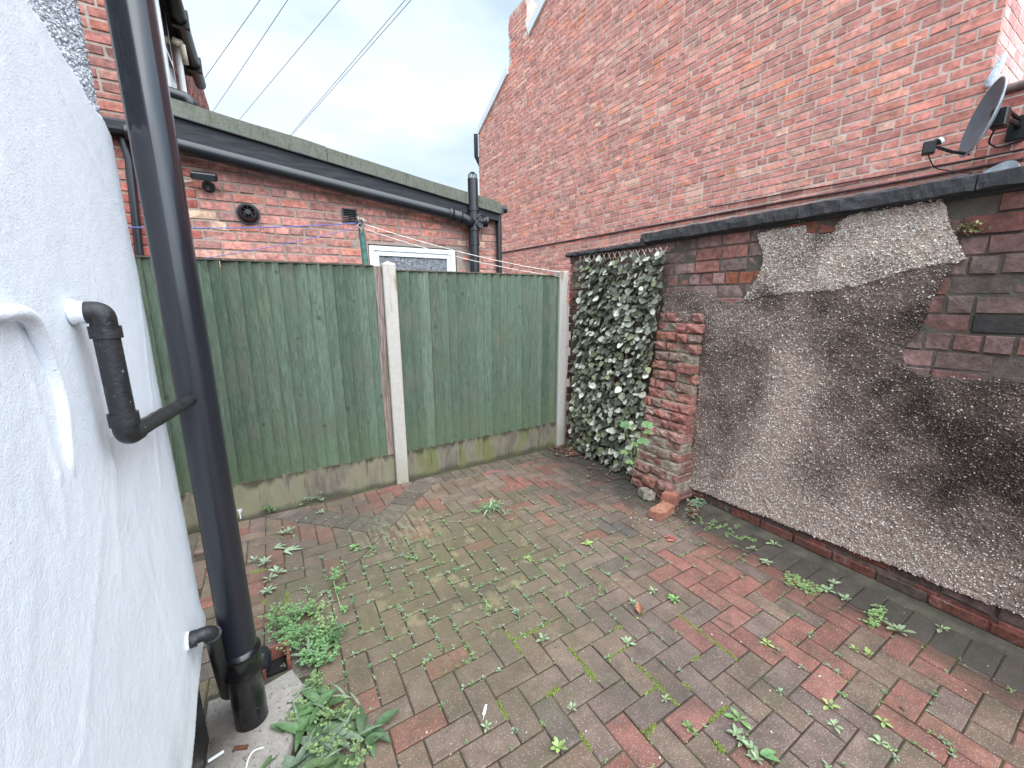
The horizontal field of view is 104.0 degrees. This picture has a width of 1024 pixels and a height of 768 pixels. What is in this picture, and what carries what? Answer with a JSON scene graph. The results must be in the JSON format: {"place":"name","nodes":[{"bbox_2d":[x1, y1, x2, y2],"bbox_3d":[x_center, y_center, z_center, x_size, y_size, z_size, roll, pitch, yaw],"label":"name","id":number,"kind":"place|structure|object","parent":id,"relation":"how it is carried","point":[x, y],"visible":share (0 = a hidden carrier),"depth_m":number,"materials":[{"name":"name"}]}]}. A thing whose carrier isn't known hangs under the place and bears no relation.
{"place":"outdoors","nodes":[
{"label":"outdoors","id":0,"kind":"place"},
{"bbox_2d":[204,0,259,78],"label":"overhead cable","id":1,"kind":"object","parent":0,"point":[233,37],"visible":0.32,"depth_m":11.25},
{"bbox_2d":[213,0,287,110],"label":"overhead cable","id":2,"kind":"object","parent":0,"point":[251,53],"visible":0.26,"depth_m":12.02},
{"bbox_2d":[239,0,339,119],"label":"overhead cable","id":3,"kind":"object","parent":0,"point":[293,55],"visible":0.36,"depth_m":11.97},
{"bbox_2d":[290,0,404,134],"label":"overhead cable","id":4,"kind":"object","parent":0,"point":[352,61],"visible":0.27,"depth_m":12.23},
{"bbox_2d":[292,0,410,134],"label":"overhead cable","id":5,"kind":"object","parent":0,"point":[356,61],"visible":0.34,"depth_m":12.28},
{"bbox_2d":[182,0,539,195],"label":"sky","id":6,"kind":"structure","parent":0,"point":[415,102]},
{"bbox_2d":[188,387,568,562],"bbox_3d":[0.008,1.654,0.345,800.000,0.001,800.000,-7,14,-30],"label":"ground","id":7,"kind":"structure","parent":0,"point":[193,538],"depth_m":2.96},
{"bbox_2d":[0,0,208,767],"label":"white house","id":8,"kind":"structure","parent":7,"relation":"on","point":[102,613],"depth_m":0.76,"materials":[{"name":"paint"}]},
{"bbox_2d":[0,303,75,477],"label":"painted pipe","id":9,"kind":"object","parent":8,"relation":"attached to","point":[31,321],"visible":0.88,"depth_m":0.66,"materials":[{"name":"white paint"}]},
{"bbox_2d":[65,299,196,443],"bbox_3d":[-0.943,-0.046,1.017,0.101,0.333,0.543,-6,13,-27],"label":"waste pipe","id":10,"kind":"object","parent":8,"relation":"attached to","point":[127,424],"visible":1,"depth_m":0.81,"materials":[{"name":"black plastic"}]},
{"bbox_2d":[185,625,229,699],"bbox_3d":[-1.063,1.034,1.470,0.121,0.624,0.444,-5,13,-23],"label":"waste pipe","id":11,"kind":"object","parent":8,"relation":"attached to","point":[209,636],"visible":0.68,"depth_m":1.32,"materials":[{"name":"black plastic"}]},
{"bbox_2d":[205,670,304,767],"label":"mortar pad","id":12,"kind":"object","parent":7,"relation":"on","point":[226,736],"visible":0.59,"depth_m":1.54,"materials":[{"name":"grey concrete"}]},
{"bbox_2d":[104,0,268,732],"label":"soil pipe","id":13,"kind":"object","parent":12,"relation":"on","point":[136,40],"visible":0.86,"depth_m":1.25,"materials":[{"name":"black plastic"}]},
{"bbox_2d":[208,750,223,762],"bbox_3d":[-1.081,1.359,1.460,0.012,0.003,0.048,11,16,44],"label":"paint flake","id":14,"kind":"object","parent":12,"relation":"on","point":[216,755],"visible":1,"depth_m":1.46,"materials":[{"name":"white plastic"}]},
{"bbox_2d":[233,744,248,750],"bbox_3d":[-1.008,1.354,1.489,0.048,0.015,0.015,-2,12,-6],"label":"copper pipe","id":15,"kind":"object","parent":12,"relation":"on","point":[240,747],"visible":1,"depth_m":1.48,"materials":[{"name":"brown metal"}]},
{"bbox_2d":[246,747,263,767],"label":"loose cable","id":16,"kind":"object","parent":12,"relation":"on","point":[251,754],"visible":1,"depth_m":1.46,"materials":[{"name":"white plastic"}]},
{"bbox_2d":[180,454,395,533],"bbox_3d":[-1.906,0.891,3.255,1.890,0.323,0.050,-7,14,-30],"label":"gravel board","id":17,"kind":"object","parent":7,"relation":"on","point":[287,491],"visible":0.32,"depth_m":3.33,"materials":[{"name":"concrete"}]},
{"bbox_2d":[134,255,393,495],"bbox_3d":[-1.913,-0.071,3.051,1.894,1.677,0.063,-7,14,-30],"label":"fence panel","id":18,"kind":"object","parent":17,"relation":"on","point":[299,357],"visible":0.61,"depth_m":3.12,"materials":[{"name":"green wood"}]},
{"bbox_2d":[75,0,501,441],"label":"brick house","id":19,"kind":"structure","parent":7,"relation":"on","point":[275,201],"depth_m":3.59,"materials":[{"name":"brick"}]},
{"bbox_2d":[118,135,143,255],"bbox_3d":[-2.866,-0.435,3.230,0.099,2.877,0.056,-7,14,-30],"label":"drainpipe","id":20,"kind":"object","parent":19,"relation":"attached to","point":[133,199],"visible":0.4,"depth_m":3.01,"materials":[{"name":"black plastic"}]},
{"bbox_2d":[159,0,176,88],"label":"window","id":21,"kind":"structure","parent":19,"relation":"in","point":[163,16],"depth_m":3.96,"materials":[{"name":"white plastic"}]},
{"bbox_2d":[184,170,217,192],"bbox_3d":[-2.529,-1.601,3.125,0.385,0.131,0.197,-7,14,-30],"label":"security light","id":22,"kind":"object","parent":19,"relation":"attached to","point":[208,186],"visible":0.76,"depth_m":3.13,"materials":[{"name":"black paint"}]},
{"bbox_2d":[236,203,260,224],"bbox_3d":[-2.230,-1.445,3.382,0.176,0.176,0.125,-7,14,-30],"label":"boiler flue","id":23,"kind":"object","parent":19,"relation":"attached to","point":[248,213],"visible":1,"depth_m":3.39,"materials":[{"name":"black plastic"}]},
{"bbox_2d":[124,123,474,227],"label":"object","id":24,"kind":"object","parent":19,"relation":"attached to","point":[222,156],"visible":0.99,"depth_m":3.48,"materials":[{"name":"black plastic"}]},
{"bbox_2d":[341,208,357,222],"bbox_3d":[-1.551,-1.604,3.823,0.136,0.136,0.021,-7,14,-30],"label":"air vent","id":25,"kind":"object","parent":19,"relation":"attached to","point":[351,214],"visible":0.87,"depth_m":3.82,"materials":[{"name":"grey plastic"}]},
{"bbox_2d":[368,245,455,295],"bbox_3d":[-1.037,-1.002,4.315,0.925,0.887,0.050,-7,14,-30],"label":"window","id":26,"kind":"structure","parent":19,"relation":"in","point":[405,258],"depth_m":4.24,"materials":[{"name":"white plastic"}]},
{"bbox_2d":[496,206,507,272],"bbox_3d":[-0.130,-0.702,4.840,0.130,2.718,0.120,-7,14,-30],"label":"gutter downpipe","id":27,"kind":"object","parent":19,"relation":"attached to","point":[499,240],"visible":0.35,"depth_m":4.60,"materials":[{"name":"black plastic"}]},
{"bbox_2d":[355,217,368,264],"bbox_3d":[-1.325,-0.315,3.810,0.107,2.393,0.152,4,12,18],"label":"clothes post","id":28,"kind":"object","parent":7,"relation":"on","point":[362,238],"visible":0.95,"depth_m":3.59,"materials":[{"name":"metal"}]},
{"bbox_2d":[128,222,359,228],"bbox_3d":[-2.067,-1.281,3.221,1.612,0.159,0.009,-6,13,-26],"label":"clothes line","id":29,"kind":"object","parent":28,"relation":"attached to","point":[254,227],"visible":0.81,"depth_m":3.21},
{"bbox_2d":[207,227,357,257],"bbox_3d":[-1.796,-1.156,3.233,1.171,0.349,0.006,-10,15,-39],"label":"clothes line","id":30,"kind":"object","parent":28,"relation":"attached to","point":[278,245],"visible":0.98,"depth_m":3.19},
{"bbox_2d":[364,224,557,271],"bbox_3d":[-0.383,-1.308,3.913,2.033,0.403,0.007,-4,12,-18],"label":"clothes line","id":31,"kind":"object","parent":28,"relation":"attached to","point":[455,250],"visible":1,"depth_m":3.86,"materials":[{"name":"white plastic"}]},
{"bbox_2d":[363,228,559,276],"bbox_3d":[-0.383,-1.267,3.922,2.034,0.406,0.006,-4,12,-18],"label":"clothes line","id":32,"kind":"object","parent":28,"relation":"attached to","point":[453,255],"visible":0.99,"depth_m":3.86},
{"bbox_2d":[380,261,408,483],"bbox_3d":[-1.044,-0.052,3.574,0.110,2.010,0.100,-7,14,-30],"label":"concrete post","id":33,"kind":"object","parent":7,"relation":"on","point":[390,296],"visible":0.81,"depth_m":3.51,"materials":[{"name":"grey concrete"}]},
{"bbox_2d":[467,172,488,271],"bbox_3d":[-0.370,-0.787,4.573,0.223,2.995,0.145,-7,14,-30],"label":"vent stack","id":34,"kind":"object","parent":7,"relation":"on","point":[481,220],"visible":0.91,"depth_m":4.32,"materials":[{"name":"black plastic"}]},
{"bbox_2d":[407,422,555,479],"bbox_3d":[-0.251,0.682,4.220,1.735,0.323,0.050,-7,14,-30],"label":"gravel board","id":35,"kind":"object","parent":7,"relation":"on","point":[437,459],"visible":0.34,"depth_m":4.13,"materials":[{"name":"concrete"}]},
{"bbox_2d":[396,269,558,449],"bbox_3d":[-0.245,-0.267,4.026,1.740,1.647,0.062,-7,14,-30],"label":"fence panel","id":36,"kind":"object","parent":35,"relation":"on","point":[478,353],"visible":1,"depth_m":3.93,"materials":[{"name":"green wood"}]},
{"bbox_2d":[565,165,1023,647],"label":"garden wall","id":37,"kind":"structure","parent":7,"relation":"on","point":[860,399],"depth_m":2.29,"materials":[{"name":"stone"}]},
{"bbox_2d":[567,247,666,478],"bbox_3d":[0.936,-0.212,3.967,0.216,2.165,1.160,-7,14,-30],"label":"ivy screen","id":38,"kind":"object","parent":37,"relation":"attached to","point":[615,334],"visible":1,"depth_m":3.90,"materials":[{"name":"green plant"}]},
{"bbox_2d":[948,220,991,236],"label":"wall fern","id":39,"kind":"object","parent":37,"relation":"attached to","point":[961,225],"depth_m":1.90,"materials":[{"name":"green plant"}]},
{"bbox_2d":[972,80,1023,172],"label":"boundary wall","id":40,"kind":"structure","parent":7,"relation":"on","point":[1013,99],"depth_m":2.95,"materials":[{"name":"brick"}]},
{"bbox_2d":[984,52,1007,88],"bbox_3d":[3.551,-2.297,2.941,0.066,0.211,0.091,-7,14,-30],"label":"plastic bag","id":41,"kind":"object","parent":40,"relation":"on","point":[991,78],"visible":0.91,"depth_m":2.92,"materials":[{"name":"white plastic"}]},
{"bbox_2d":[984,160,1019,172],"bbox_3d":[3.453,-1.402,2.834,0.535,0.269,0.221,-7,14,-30],"label":"satellite dish","id":42,"kind":"object","parent":40,"relation":"attached to","point":[1007,164],"visible":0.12,"depth_m":2.73,"materials":[{"name":"metal"}]},
{"bbox_2d":[193,443,1023,767],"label":"paving","id":43,"kind":"structure","parent":0,"point":[999,710],"depth_m":2.00,"materials":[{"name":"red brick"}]},
{"bbox_2d":[248,555,286,582],"bbox_3d":[-1.567,1.153,2.536,0.346,0.036,0.134,9,15,37],"label":"sage rosette","id":44,"kind":"object","parent":43,"relation":"on","point":[265,560],"visible":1,"depth_m":2.52,"materials":[{"name":"green plant"}]},
{"bbox_2d":[260,585,276,593],"bbox_3d":[-1.422,1.200,2.332,0.076,0.029,0.080,9,15,39],"label":"sage rosette","id":45,"kind":"object","parent":43,"relation":"on","point":[264,591],"visible":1,"depth_m":2.34,"materials":[{"name":"green plant"}]},
{"bbox_2d":[260,640,291,678],"bbox_3d":[-1.114,1.267,1.851,0.151,0.148,0.100,-7,14,-30],"label":"clay gully","id":46,"kind":"object","parent":43,"relation":"on","point":[274,659],"visible":0.77,"depth_m":1.85,"materials":[{"name":"ceramic"}]},
{"bbox_2d":[277,526,295,532],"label":"rosette weed","id":47,"kind":"object","parent":43,"relation":"on","point":[288,528],"visible":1,"depth_m":2.93,"materials":[{"name":"green plant"}]},
{"bbox_2d":[274,543,300,554],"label":"rosette weed","id":48,"kind":"object","parent":43,"relation":"on","point":[291,548],"visible":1,"depth_m":2.73,"materials":[{"name":"green plant"}]},
{"bbox_2d":[262,492,324,512],"bbox_3d":[-1.763,0.949,3.325,0.539,0.121,0.337,0,12,-1],"label":"leafy weed","id":49,"kind":"object","parent":43,"relation":"on","point":[321,499],"visible":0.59,"depth_m":3.31,"materials":[{"name":"green plant"}]},
{"bbox_2d":[258,598,345,671],"bbox_3d":[-1.053,1.237,2.029,0.576,0.133,0.311,9,15,39],"label":"leafy weed","id":50,"kind":"object","parent":43,"relation":"on","point":[315,652],"visible":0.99,"depth_m":1.99,"materials":[{"name":"green plant"}]},
{"bbox_2d":[262,671,399,767],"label":"dock plant","id":51,"kind":"object","parent":43,"relation":"on","point":[335,731],"visible":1,"depth_m":1.56,"materials":[{"name":"green plant"}]},
{"bbox_2d":[329,564,356,613],"bbox_3d":[-0.985,1.175,2.313,0.095,0.087,0.377,-8,14,-34],"label":"trailing weed","id":52,"kind":"object","parent":43,"relation":"on","point":[338,589],"visible":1,"depth_m":2.29,"materials":[{"name":"green plant"}]},
{"bbox_2d":[483,704,486,718],"bbox_3d":[-0.113,1.347,1.646,0.014,0.006,0.064,3,12,13],"label":"feather","id":53,"kind":"object","parent":43,"relation":"on","point":[484,710],"visible":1,"depth_m":1.65,"materials":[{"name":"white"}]},
{"bbox_2d":[479,601,492,612],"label":"grass tuft","id":54,"kind":"object","parent":43,"relation":"on","point":[487,606],"visible":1,"depth_m":2.20,"materials":[{"name":"green plant"}]},
{"bbox_2d":[481,720,491,732],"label":"rosette weed","id":55,"kind":"object","parent":43,"relation":"on","point":[486,726],"visible":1,"depth_m":1.59,"materials":[{"name":"green plant"}]},
{"bbox_2d":[472,497,510,515],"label":"spiky weed","id":56,"kind":"object","parent":43,"relation":"on","point":[490,506],"visible":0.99,"depth_m":3.24,"materials":[{"name":"green plant"}]},
{"bbox_2d":[249,568,737,754],"bbox_3d":[-0.322,1.286,1.977,2.776,0.006,0.757,2,12,9],"label":"moss","id":57,"kind":"object","parent":43,"relation":"on","point":[552,692],"visible":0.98,"depth_m":1.79,"materials":[{"name":"green plant"}]},
{"bbox_2d":[536,632,549,641],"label":"rosette weed","id":58,"kind":"object","parent":43,"relation":"on","point":[540,636],"visible":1,"depth_m":2.00,"materials":[{"name":"green plant"}]},
{"bbox_2d":[550,736,566,752],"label":"rosette weed","id":59,"kind":"object","parent":43,"relation":"on","point":[557,743],"visible":1,"depth_m":1.51,"materials":[{"name":"green plant"}]},
{"bbox_2d":[555,271,567,446],"bbox_3d":[0.541,-0.240,4.500,0.105,1.985,0.100,-7,14,-30],"label":"concrete post","id":60,"kind":"object","parent":43,"relation":"on","point":[561,350],"visible":0.72,"depth_m":4.44,"materials":[{"name":"grey concrete"}]},
{"bbox_2d":[567,701,576,710],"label":"rosette weed","id":61,"kind":"object","parent":43,"relation":"on","point":[574,705],"visible":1,"depth_m":1.66,"materials":[{"name":"green plant"}]},
{"bbox_2d":[581,539,592,545],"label":"rosette weed","id":62,"kind":"object","parent":43,"relation":"on","point":[588,542],"visible":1,"depth_m":2.77,"materials":[{"name":"green plant"}]},
{"bbox_2d":[550,443,700,518],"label":"leaf litter","id":63,"kind":"object","parent":43,"relation":"on","point":[689,513],"visible":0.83,"depth_m":3.98,"materials":[{"name":"brown plant"}]},
{"bbox_2d":[620,636,635,646],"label":"rosette weed","id":64,"kind":"object","parent":43,"relation":"on","point":[625,639],"visible":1,"depth_m":1.98,"materials":[{"name":"green plant"}]},
{"bbox_2d":[635,602,643,616],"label":"fallen leaf","id":65,"kind":"object","parent":43,"relation":"on","point":[638,606],"visible":1,"depth_m":2.18,"materials":[{"name":"orange plant"}]},
{"bbox_2d":[275,476,1015,767],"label":"seedlings","id":66,"kind":"object","parent":43,"relation":"on","point":[425,660],"visible":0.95,"depth_m":2.24,"materials":[{"name":"green plant"}]},
{"bbox_2d":[638,487,655,500],"bbox_3d":[1.151,0.939,3.426,0.106,0.075,0.140,5,6,-4],"label":"stone","id":67,"kind":"object","parent":43,"relation":"on","point":[647,493],"visible":1,"depth_m":3.37,"materials":[{"name":"grey stone"}]},
{"bbox_2d":[321,464,994,761],"bbox_3d":[0.304,1.152,2.582,2.809,0.011,3.356,-7,14,-30],"label":"grit","id":68,"kind":"object","parent":43,"relation":"on","point":[902,708],"visible":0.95,"depth_m":2.02,"materials":[{"name":"grey stone"}]},
{"bbox_2d":[648,501,674,521],"bbox_3d":[1.174,0.997,3.137,0.218,0.069,0.107,-11,18,-37],"label":"loose brick","id":69,"kind":"object","parent":43,"relation":"on","point":[661,511],"visible":1,"depth_m":3.10,"materials":[{"name":"brick"}]},
{"bbox_2d":[661,694,670,701],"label":"rosette weed","id":70,"kind":"object","parent":43,"relation":"on","point":[664,697],"visible":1,"depth_m":1.69,"materials":[{"name":"green plant"}]},
{"bbox_2d":[631,312,704,501],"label":"brick pier","id":71,"kind":"structure","parent":43,"relation":"on","point":[664,462],"depth_m":3.37,"materials":[{"name":"red brick"}]},
{"bbox_2d":[620,420,653,468],"bbox_3d":[1.079,0.529,3.525,0.090,0.524,0.388,-6,13,-24],"label":"leafy weed","id":72,"kind":"object","parent":71,"relation":"on","point":[644,424],"visible":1,"depth_m":3.49,"materials":[{"name":"green plant"}]},
{"bbox_2d":[660,490,679,506],"bbox_3d":[1.297,0.943,3.284,0.114,0.109,0.114,15,14,43],"label":"brick bat","id":73,"kind":"object","parent":43,"relation":"on","point":[673,497],"visible":0.75,"depth_m":3.25,"materials":[{"name":"brick"}]},
{"bbox_2d":[666,534,675,540],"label":"fallen leaf","id":74,"kind":"object","parent":43,"relation":"on","point":[672,537],"visible":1,"depth_m":2.82,"materials":[{"name":"plant"}]},
{"bbox_2d":[668,594,679,603],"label":"rosette weed","id":75,"kind":"object","parent":43,"relation":"on","point":[671,596],"visible":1,"depth_m":2.25,"materials":[{"name":"green plant"}]},
{"bbox_2d":[682,719,696,732],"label":"rosette weed","id":76,"kind":"object","parent":43,"relation":"on","point":[685,723],"visible":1,"depth_m":1.58,"materials":[{"name":"green plant"}]},
{"bbox_2d":[685,490,705,513],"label":"leafy weed","id":77,"kind":"object","parent":43,"relation":"on","point":[695,503],"visible":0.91,"depth_m":3.29,"materials":[{"name":"green plant"}]},
{"bbox_2d":[692,515,755,541],"bbox_3d":[1.549,1.064,2.955,0.439,0.024,0.223,6,13,26],"label":"creeping weed","id":78,"kind":"object","parent":43,"relation":"on","point":[745,536],"visible":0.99,"depth_m":2.95,"materials":[{"name":"green plant"}]},
{"bbox_2d":[724,707,751,729],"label":"rosette weed","id":79,"kind":"object","parent":43,"relation":"on","point":[737,714],"visible":1,"depth_m":1.61,"materials":[{"name":"green plant"}]},
{"bbox_2d":[726,723,780,765],"bbox_3d":[0.907,1.366,1.512,0.112,0.020,0.168,-7,14,-30],"label":"trailing weed","id":80,"kind":"object","parent":43,"relation":"on","point":[765,752],"visible":1,"depth_m":1.50,"materials":[{"name":"green plant"}]},
{"bbox_2d":[760,558,772,564],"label":"rosette weed","id":81,"kind":"object","parent":43,"relation":"on","point":[764,560],"visible":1,"depth_m":2.57,"materials":[{"name":"green plant"}]},
{"bbox_2d":[760,637,774,647],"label":"rosette weed","id":82,"kind":"object","parent":43,"relation":"on","point":[768,642],"visible":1,"depth_m":1.96,"materials":[{"name":"green plant"}]},
{"bbox_2d":[781,571,822,595],"bbox_3d":[1.710,1.181,2.372,0.158,0.035,0.201,-7,14,-30],"label":"creeping weed","id":83,"kind":"object","parent":43,"relation":"on","point":[806,585],"visible":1,"depth_m":2.37,"materials":[{"name":"green plant"}]},
{"bbox_2d":[819,584,834,592],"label":"rosette weed","id":84,"kind":"object","parent":43,"relation":"on","point":[826,588],"visible":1,"depth_m":2.33,"materials":[{"name":"green plant"}]},
{"bbox_2d":[822,698,839,709],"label":"rosette weed","id":85,"kind":"object","parent":43,"relation":"on","point":[827,707],"visible":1,"depth_m":1.66,"materials":[{"name":"green plant"}]},
{"bbox_2d":[828,578,840,586],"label":"rosette weed","id":86,"kind":"object","parent":43,"relation":"on","point":[832,581],"visible":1,"depth_m":2.38,"materials":[{"name":"green plant"}]},
{"bbox_2d":[827,718,843,733],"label":"rosette weed","id":87,"kind":"object","parent":43,"relation":"on","point":[834,723],"visible":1,"depth_m":1.59,"materials":[{"name":"green plant"}]},
{"bbox_2d":[838,593,851,599],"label":"rosette weed","id":88,"kind":"object","parent":43,"relation":"on","point":[844,596],"visible":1,"depth_m":2.26,"materials":[{"name":"green plant"}]},
{"bbox_2d":[697,500,1023,662],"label":"mortar kerb","id":89,"kind":"structure","parent":43,"relation":"on","point":[986,638],"depth_m":2.31,"materials":[{"name":"grey concrete"}]},
{"bbox_2d":[864,647,873,654],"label":"rosette weed","id":90,"kind":"object","parent":43,"relation":"on","point":[867,650],"visible":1,"depth_m":1.91,"materials":[{"name":"green plant"}]},
{"bbox_2d":[857,604,887,628],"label":"creeping weed","id":91,"kind":"object","parent":43,"relation":"on","point":[872,615],"visible":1,"depth_m":2.11,"materials":[{"name":"green plant"}]},
{"bbox_2d":[868,734,887,748],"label":"rosette weed","id":92,"kind":"object","parent":43,"relation":"on","point":[877,736],"visible":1,"depth_m":1.53,"materials":[{"name":"green plant"}]},
{"bbox_2d":[875,715,892,727],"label":"rosette weed","id":93,"kind":"object","parent":43,"relation":"on","point":[882,723],"visible":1,"depth_m":1.59,"materials":[{"name":"green plant"}]},
{"bbox_2d":[883,620,915,635],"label":"rosette weed","id":94,"kind":"object","parent":43,"relation":"on","point":[900,628],"visible":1,"depth_m":2.03,"materials":[{"name":"green plant"}]},
{"bbox_2d":[935,624,950,632],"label":"rosette weed","id":95,"kind":"object","parent":43,"relation":"on","point":[940,630],"visible":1,"depth_m":2.04,"materials":[{"name":"green plant"}]},
{"bbox_2d":[474,0,1023,386],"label":"gable house","id":96,"kind":"structure","parent":0,"point":[602,117],"depth_m":4.78,"materials":[{"name":"brick"}]},
{"bbox_2d":[502,157,1023,252],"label":"wall cable","id":97,"kind":"object","parent":96,"relation":"attached to","point":[895,182],"depth_m":3.94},
{"bbox_2d":[709,148,1023,207],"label":"wall cable","id":98,"kind":"object","parent":96,"relation":"attached to","point":[879,176],"depth_m":3.51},
{"bbox_2d":[921,75,1023,173],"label":"satellite dish","id":99,"kind":"object","parent":96,"relation":"attached to","point":[991,114],"visible":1,"depth_m":2.85,"materials":[{"name":"black paint"}]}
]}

